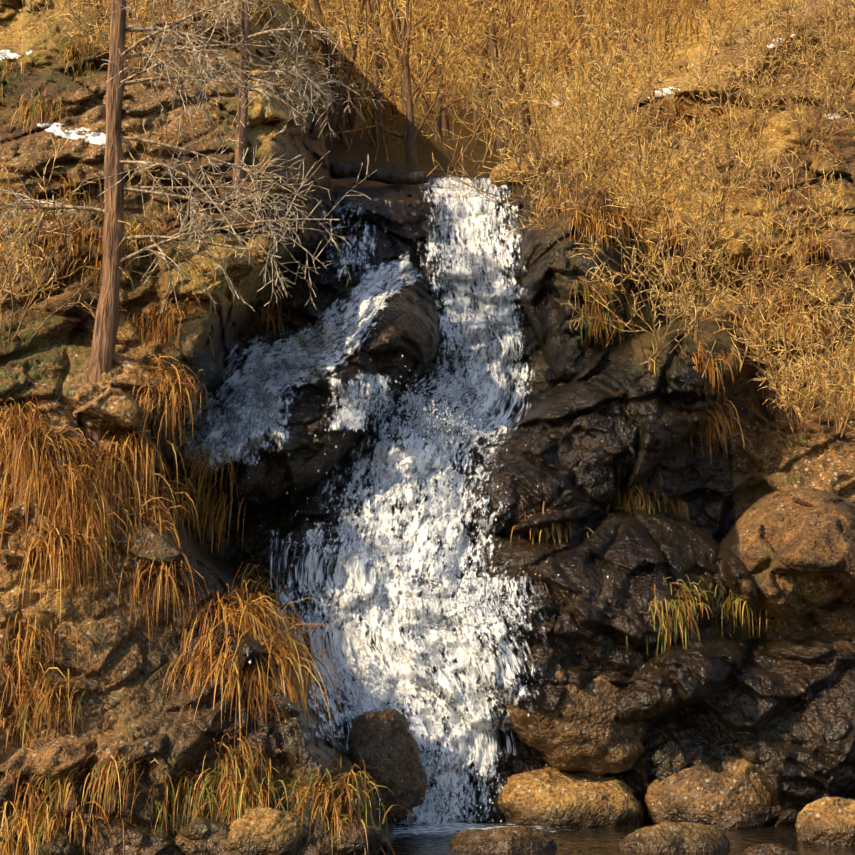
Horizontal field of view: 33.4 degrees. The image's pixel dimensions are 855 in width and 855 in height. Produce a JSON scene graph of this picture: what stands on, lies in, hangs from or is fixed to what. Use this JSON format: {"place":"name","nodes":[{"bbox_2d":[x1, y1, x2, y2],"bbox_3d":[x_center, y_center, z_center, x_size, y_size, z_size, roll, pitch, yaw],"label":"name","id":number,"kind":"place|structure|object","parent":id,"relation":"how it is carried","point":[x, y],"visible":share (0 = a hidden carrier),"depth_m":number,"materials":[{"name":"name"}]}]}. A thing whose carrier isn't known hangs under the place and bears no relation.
{"place":"outdoors","nodes":[
{"label":"outdoors","id":0,"kind":"place"},
{"bbox_2d":[0,0,854,854],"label":"rock cliff","id":1,"kind":"structure","parent":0,"point":[770,524],"depth_m":15.24,"materials":[{"name":"brown stone"}]},
{"bbox_2d":[0,0,385,440],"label":"larch tree","id":2,"kind":"object","parent":1,"relation":"on","point":[105,334],"visible":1,"depth_m":14.29,"materials":[{"name":"brown plant"}]},
{"bbox_2d":[223,806,307,854],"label":"boulder","id":3,"kind":"object","parent":1,"relation":"on","point":[261,830],"visible":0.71,"depth_m":10.84,"materials":[{"name":"brown stone"}]},
{"bbox_2d":[331,819,382,854],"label":"boulder","id":4,"kind":"object","parent":1,"relation":"on","point":[355,842],"visible":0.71,"depth_m":10.97,"materials":[{"name":"brown stone"}]},
{"bbox_2d":[171,175,557,825],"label":"waterfall","id":5,"kind":"structure","parent":1,"relation":"on","point":[473,223],"depth_m":15.21,"materials":[{"name":"white liquid"}]},
{"bbox_2d":[329,154,429,184],"bbox_3d":[-0.673,-3.644,20.260,1.474,0.382,0.233,4,-10,-22],"label":"fallen log","id":6,"kind":"object","parent":1,"relation":"on","point":[338,170],"visible":1,"depth_m":20.16,"materials":[{"name":"brown wood"}]},
{"bbox_2d":[0,32,841,854],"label":"dry grass tufts","id":7,"kind":"object","parent":1,"relation":"on","point":[266,622],"visible":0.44,"depth_m":12.85,"materials":[{"name":"plant"}]},
{"bbox_2d":[0,0,854,447],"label":"dry shrubs","id":8,"kind":"object","parent":1,"relation":"on","point":[570,108],"visible":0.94,"depth_m":18.02,"materials":[{"name":"yellow plant"}]},
{"bbox_2d":[489,156,554,186],"bbox_3d":[1.398,-3.665,20.554,1.008,0.500,0.740,0,-9,-2],"label":"lip rock","id":9,"kind":"object","parent":1,"relation":"on","point":[497,177],"visible":0.38,"depth_m":20.30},
{"bbox_2d":[288,0,761,165],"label":"forest trees","id":10,"kind":"object","parent":1,"relation":"on","point":[441,122],"visible":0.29,"depth_m":26.72,"materials":[{"name":"brown plant"}]},
{"bbox_2d":[542,141,586,168],"bbox_3d":[1.974,-3.870,20.314,0.688,0.402,0.541,0,-9,-2],"label":"boulder","id":11,"kind":"object","parent":1,"relation":"on","point":[560,162],"visible":0.17,"depth_m":20.11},
{"bbox_2d":[506,670,645,774],"bbox_3d":[1.417,2.785,13.705,1.354,1.083,1.103,0,-9,-2],"label":"boulder","id":12,"kind":"object","parent":1,"relation":"on","point":[589,731],"visible":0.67,"depth_m":13.29,"materials":[{"name":"brown stone"}]},
{"bbox_2d":[248,222,608,825],"bbox_3d":[-0.186,0.169,15.518,3.499,7.961,6.888,1,-9,-8],"label":"waterfall spray","id":13,"kind":"object","parent":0,"point":[432,403],"depth_m":14.66,"materials":[{"name":"white liquid"}]},
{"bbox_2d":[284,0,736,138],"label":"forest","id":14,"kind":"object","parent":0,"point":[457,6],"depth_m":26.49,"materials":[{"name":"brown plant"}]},
{"bbox_2d":[374,820,854,854],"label":"water pool","id":15,"kind":"structure","parent":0,"point":[592,841],"depth_m":12.00,"materials":[{"name":"brown liquid"}]},
{"bbox_2d":[173,835,209,854],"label":"boulder","id":16,"kind":"object","parent":15,"relation":"in","point":[184,845],"visible":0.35,"depth_m":10.91,"materials":[{"name":"brown stone"}]},
{"bbox_2d":[348,709,427,820],"bbox_3d":[-0.370,3.108,13.104,0.740,1.031,0.806,0,-9,-2],"label":"boulder","id":17,"kind":"object","parent":15,"relation":"on","point":[384,745],"visible":0.83,"depth_m":12.86,"materials":[{"name":"brown stone"}]},
{"bbox_2d":[393,819,572,837],"bbox_3d":[0.101,3.629,12.895,3.000,0.001,1.600,0,-9,-2],"label":"pool foam","id":18,"kind":"object","parent":15,"relation":"on","point":[425,828],"depth_m":12.89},
{"bbox_2d":[449,825,556,852],"bbox_3d":[0.624,3.462,11.658,0.879,0.407,0.681,0,-9,-2],"label":"boulder","id":19,"kind":"object","parent":15,"relation":"in","point":[519,839],"visible":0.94,"depth_m":11.48,"materials":[{"name":"brown stone"}]},
{"bbox_2d":[492,765,643,827],"bbox_3d":[1.329,3.589,13.530,1.424,0.716,1.006,0,-9,-2],"label":"boulder","id":20,"kind":"object","parent":15,"relation":"in","point":[549,796],"visible":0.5,"depth_m":13.21,"materials":[{"name":"brown stone"}]},
{"bbox_2d":[617,822,729,852],"bbox_3d":[2.013,3.436,11.646,0.927,0.422,0.653,0,-9,-2],"label":"boulder","id":21,"kind":"object","parent":15,"relation":"in","point":[672,837],"visible":0.92,"depth_m":11.46,"materials":[{"name":"brown stone"}]},
{"bbox_2d":[644,755,791,828],"bbox_3d":[2.742,3.530,13.524,1.376,0.861,1.112,0,-9,-2],"label":"boulder","id":22,"kind":"object","parent":15,"relation":"in","point":[736,795],"visible":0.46,"depth_m":13.15,"materials":[{"name":"brown stone"}]},
{"bbox_2d":[744,843,796,854],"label":"boulder","id":23,"kind":"object","parent":15,"relation":"in","point":[768,849],"visible":0.98,"depth_m":11.26,"materials":[{"name":"brown stone"}]},
{"bbox_2d":[795,796,854,844],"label":"boulder","id":24,"kind":"object","parent":15,"relation":"in","point":[827,820],"visible":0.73,"depth_m":11.94,"materials":[{"name":"brown stone"}]}
]}

